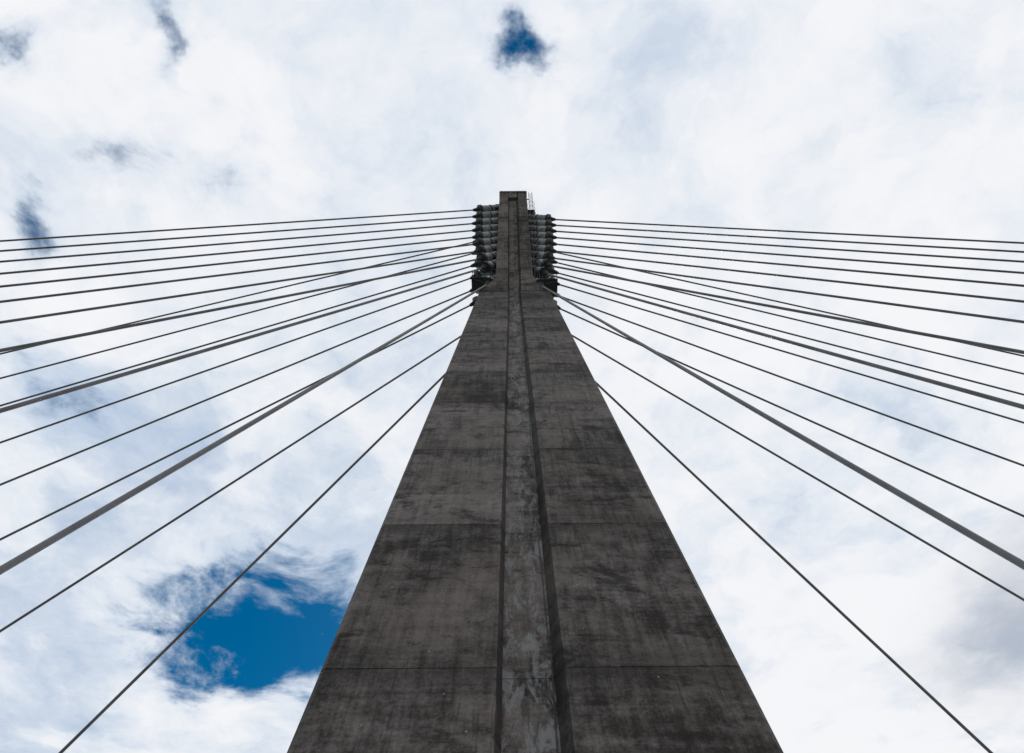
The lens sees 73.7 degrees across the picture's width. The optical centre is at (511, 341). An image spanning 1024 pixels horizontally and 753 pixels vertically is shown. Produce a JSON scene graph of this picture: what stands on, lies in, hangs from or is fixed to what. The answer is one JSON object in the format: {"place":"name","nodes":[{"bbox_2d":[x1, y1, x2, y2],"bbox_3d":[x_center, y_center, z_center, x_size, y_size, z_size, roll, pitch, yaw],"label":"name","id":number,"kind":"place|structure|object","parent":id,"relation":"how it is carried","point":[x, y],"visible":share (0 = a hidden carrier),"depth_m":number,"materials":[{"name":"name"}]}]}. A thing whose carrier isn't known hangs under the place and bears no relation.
{"place":"outdoors","nodes":[
{"label":"outdoors","id":0,"kind":"place"},
{"bbox_2d":[0,0,1023,752],"label":"sky","id":1,"kind":"structure","parent":0,"point":[872,117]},
{"bbox_3d":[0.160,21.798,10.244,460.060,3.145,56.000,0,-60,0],"label":"bridge deck","id":2,"kind":"structure","parent":0,"visible":0},
{"bbox_2d":[287,191,783,752],"bbox_3d":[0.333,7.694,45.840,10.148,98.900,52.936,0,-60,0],"label":"bridge pylon","id":3,"kind":"object","parent":2,"relation":"on","point":[527,581],"visible":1,"depth_m":13.55,"materials":[{"name":"concrete"}]},
{"bbox_2d":[0,336,460,632],"bbox_3d":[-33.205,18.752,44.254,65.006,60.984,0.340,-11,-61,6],"label":"stay cable","id":4,"kind":"object","parent":3,"relation":"attached to","point":[175,519],"visible":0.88,"depth_m":51.54,"materials":[{"name":"grey metal"}]},
{"bbox_2d":[0,291,469,485],"bbox_3d":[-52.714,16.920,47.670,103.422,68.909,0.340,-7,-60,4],"label":"stay cable","id":5,"kind":"object","parent":3,"relation":"attached to","point":[105,441],"visible":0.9,"depth_m":61.03,"materials":[{"name":"grey metal"}]},
{"bbox_2d":[0,305,469,540],"bbox_3d":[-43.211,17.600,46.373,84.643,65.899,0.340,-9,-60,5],"label":"stay cable","id":6,"kind":"object","parent":3,"relation":"attached to","point":[155,462],"visible":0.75,"depth_m":56.62,"materials":[{"name":"grey metal"}]},
{"bbox_2d":[0,278,470,443],"bbox_3d":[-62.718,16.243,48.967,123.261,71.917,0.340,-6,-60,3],"label":"stay cable","id":7,"kind":"object","parent":3,"relation":"attached to","point":[69,418],"visible":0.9,"depth_m":64.63,"materials":[{"name":"grey metal"}]},
{"bbox_2d":[0,266,470,406],"bbox_3d":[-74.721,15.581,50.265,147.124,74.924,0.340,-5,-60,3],"label":"stay cable","id":8,"kind":"object","parent":3,"relation":"attached to","point":[14,401],"visible":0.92,"depth_m":68.19,"materials":[{"name":"grey metal"}]},
{"bbox_2d":[0,253,471,378],"bbox_3d":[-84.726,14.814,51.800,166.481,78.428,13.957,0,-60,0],"label":"stay cable","id":9,"kind":"object","parent":3,"relation":"attached to","point":[216,321],"visible":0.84,"depth_m":71.02,"materials":[{"name":"grey metal"}]},
{"bbox_2d":[0,237,472,287],"bbox_3d":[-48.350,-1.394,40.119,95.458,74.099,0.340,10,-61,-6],"label":"stay cable","id":10,"kind":"object","parent":3,"relation":"attached to","point":[89,277],"visible":1,"depth_m":57.94,"materials":[{"name":"grey metal"}]},
{"bbox_2d":[0,230,472,274],"bbox_3d":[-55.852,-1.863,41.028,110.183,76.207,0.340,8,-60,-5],"label":"stay cable","id":11,"kind":"object","parent":3,"relation":"attached to","point":[78,266],"visible":0.98,"depth_m":61.08,"materials":[{"name":"grey metal"}]},
{"bbox_2d":[0,223,472,262],"bbox_3d":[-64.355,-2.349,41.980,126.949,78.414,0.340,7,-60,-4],"label":"stay cable","id":12,"kind":"object","parent":3,"relation":"attached to","point":[40,258],"visible":1,"depth_m":64.34,"materials":[{"name":"grey metal"}]},
{"bbox_2d":[0,216,472,251],"bbox_3d":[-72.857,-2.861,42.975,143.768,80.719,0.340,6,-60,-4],"label":"stay cable","id":13,"kind":"object","parent":3,"relation":"attached to","point":[35,248],"visible":1,"depth_m":67.19,"materials":[{"name":"grey metal"}]},
{"bbox_2d":[0,209,472,241],"bbox_3d":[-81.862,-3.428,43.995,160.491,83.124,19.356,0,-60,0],"label":"stay cable","id":14,"kind":"object","parent":3,"relation":"attached to","point":[224,226],"visible":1,"depth_m":70.05,"materials":[{"name":"grey metal"}]},
{"bbox_2d":[0,242,472,354],"bbox_3d":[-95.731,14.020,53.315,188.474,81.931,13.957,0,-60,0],"label":"stay cable","id":15,"kind":"object","parent":3,"relation":"attached to","point":[248,295],"visible":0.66,"depth_m":75.65,"materials":[{"name":"grey metal"}]},
{"bbox_2d":[0,244,473,302],"bbox_3d":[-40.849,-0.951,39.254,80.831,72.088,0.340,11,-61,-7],"label":"stay cable","id":16,"kind":"object","parent":3,"relation":"attached to","point":[109,288],"visible":0.95,"depth_m":54.40,"materials":[{"name":"grey metal"}]},
{"bbox_2d":[0,251,474,323],"bbox_3d":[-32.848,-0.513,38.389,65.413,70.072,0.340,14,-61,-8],"label":"stay cable","id":17,"kind":"object","parent":3,"relation":"attached to","point":[121,304],"visible":0.92,"depth_m":49.90,"materials":[{"name":"grey metal"}]},
{"bbox_2d":[0,259,476,351],"bbox_3d":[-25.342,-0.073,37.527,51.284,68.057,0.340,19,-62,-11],"label":"stay cable","id":18,"kind":"object","parent":3,"relation":"attached to","point":[154,321],"visible":0.91,"depth_m":44.58,"materials":[{"name":"grey metal"}]},
{"bbox_2d":[0,268,481,412],"bbox_3d":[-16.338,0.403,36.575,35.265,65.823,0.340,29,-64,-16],"label":"stay cable","id":19,"kind":"object","parent":3,"relation":"attached to","point":[63,392],"visible":0.94,"depth_m":35.55,"materials":[{"name":"grey metal"}]},
{"bbox_2d":[0,284,486,574],"bbox_3d":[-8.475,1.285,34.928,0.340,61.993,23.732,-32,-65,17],"label":"stay cable","id":20,"kind":"object","parent":3,"relation":"attached to","point":[32,551],"visible":0.92,"depth_m":22.53,"materials":[{"name":"grey metal"}]},
{"bbox_2d":[58,374,444,752],"bbox_3d":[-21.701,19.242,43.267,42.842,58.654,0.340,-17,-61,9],"label":"stay cable","id":21,"kind":"object","parent":3,"relation":"attached to","point":[138,676],"visible":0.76,"depth_m":46.09,"materials":[{"name":"grey metal"}]},
{"bbox_2d":[542,285,1023,569],"bbox_3d":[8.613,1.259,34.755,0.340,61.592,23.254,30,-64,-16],"label":"stay cable","id":22,"kind":"object","parent":3,"relation":"attached to","point":[992,547],"visible":0.95,"depth_m":22.43,"materials":[{"name":"grey metal"}]},
{"bbox_2d":[547,273,1023,409],"bbox_3d":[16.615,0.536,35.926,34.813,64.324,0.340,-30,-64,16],"label":"stay cable","id":23,"kind":"object","parent":3,"relation":"attached to","point":[963,390],"visible":0.95,"depth_m":35.47,"materials":[{"name":"grey metal"}]},
{"bbox_2d":[551,265,1023,353],"bbox_3d":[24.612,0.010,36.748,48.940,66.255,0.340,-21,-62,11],"label":"stay cable","id":24,"kind":"object","parent":3,"relation":"attached to","point":[865,323],"visible":0.92,"depth_m":43.46,"materials":[{"name":"grey metal"}]},
{"bbox_2d":[554,257,1023,322],"bbox_3d":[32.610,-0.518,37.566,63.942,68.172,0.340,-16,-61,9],"label":"stay cable","id":25,"kind":"object","parent":3,"relation":"attached to","point":[899,305],"visible":0.91,"depth_m":49.11,"materials":[{"name":"grey metal"}]},
{"bbox_2d":[555,251,1023,302],"bbox_3d":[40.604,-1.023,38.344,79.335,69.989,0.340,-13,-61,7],"label":"stay cable","id":26,"kind":"object","parent":3,"relation":"attached to","point":[909,289],"visible":0.94,"depth_m":53.40,"materials":[{"name":"grey metal"}]},
{"bbox_2d":[555,219,1023,243],"bbox_3d":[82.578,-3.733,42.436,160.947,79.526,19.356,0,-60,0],"label":"stay cable","id":27,"kind":"object","parent":3,"relation":"attached to","point":[800,231],"visible":1,"depth_m":68.13,"materials":[{"name":"grey metal"}]},
{"bbox_2d":[556,243,1023,286],"bbox_3d":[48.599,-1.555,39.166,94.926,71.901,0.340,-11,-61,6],"label":"stay cable","id":28,"kind":"object","parent":3,"relation":"attached to","point":[930,277],"visible":0.98,"depth_m":57.00,"materials":[{"name":"grey metal"}]},
{"bbox_2d":[556,237,1023,273],"bbox_3d":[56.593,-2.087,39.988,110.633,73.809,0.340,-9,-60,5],"label":"stay cable","id":29,"kind":"object","parent":3,"relation":"attached to","point":[949,267],"visible":0.95,"depth_m":60.19,"materials":[{"name":"grey metal"}]},
{"bbox_2d":[556,231,1023,262],"bbox_3d":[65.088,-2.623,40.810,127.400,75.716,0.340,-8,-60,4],"label":"stay cable","id":30,"kind":"object","parent":3,"relation":"attached to","point":[972,258],"visible":0.93,"depth_m":62.99,"materials":[{"name":"grey metal"}]},
{"bbox_2d":[556,225,1023,252],"bbox_3d":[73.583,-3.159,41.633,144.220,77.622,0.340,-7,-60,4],"label":"stay cable","id":31,"kind":"object","parent":3,"relation":"attached to","point":[997,250],"visible":0.98,"depth_m":65.56,"materials":[{"name":"grey metal"}]},
{"bbox_2d":[556,252,1023,356],"bbox_3d":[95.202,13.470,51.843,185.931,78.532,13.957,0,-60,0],"label":"stay cable","id":32,"kind":"object","parent":3,"relation":"attached to","point":[771,300],"visible":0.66,"depth_m":73.91,"materials":[{"name":"grey metal"}]},
{"bbox_2d":[557,262,1023,374],"bbox_3d":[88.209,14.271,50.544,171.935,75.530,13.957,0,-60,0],"label":"stay cable","id":33,"kind":"object","parent":3,"relation":"attached to","point":[813,323],"visible":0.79,"depth_m":69.49,"materials":[{"name":"grey metal"}]},
{"bbox_2d":[558,272,1023,395],"bbox_3d":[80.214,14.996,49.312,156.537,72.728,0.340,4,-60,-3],"label":"stay cable","id":34,"kind":"object","parent":3,"relation":"attached to","point":[1015,392],"visible":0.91,"depth_m":67.49,"materials":[{"name":"grey metal"}]},
{"bbox_2d":[559,284,1023,423],"bbox_3d":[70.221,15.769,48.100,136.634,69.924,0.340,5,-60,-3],"label":"stay cable","id":35,"kind":"object","parent":3,"relation":"attached to","point":[972,407],"visible":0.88,"depth_m":64.59,"materials":[{"name":"grey metal"}]},
{"bbox_2d":[560,308,1023,516],"bbox_3d":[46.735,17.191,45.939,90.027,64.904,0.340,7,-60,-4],"label":"stay cable","id":36,"kind":"object","parent":3,"relation":"attached to","point":[892,457],"visible":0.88,"depth_m":57.13,"materials":[{"name":"grey metal"}]},
{"bbox_2d":[562,296,1023,466],"bbox_3d":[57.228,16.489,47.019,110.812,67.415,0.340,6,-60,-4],"label":"stay cable","id":37,"kind":"object","parent":3,"relation":"attached to","point":[924,429],"visible":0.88,"depth_m":61.12,"materials":[{"name":"grey metal"}]},
{"bbox_2d":[595,381,992,752],"bbox_3d":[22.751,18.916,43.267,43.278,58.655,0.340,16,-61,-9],"label":"stay cable","id":38,"kind":"object","parent":3,"relation":"attached to","point":[929,695],"visible":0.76,"depth_m":45.69,"materials":[{"name":"grey metal"}]},
{"bbox_2d":[572,335,1023,600],"bbox_3d":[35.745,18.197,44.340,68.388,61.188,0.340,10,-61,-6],"label":"stay cable","id":39,"kind":"object","parent":3,"relation":"attached to","point":[853,500],"visible":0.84,"depth_m":52.49,"materials":[{"name":"grey metal"}]}
]}

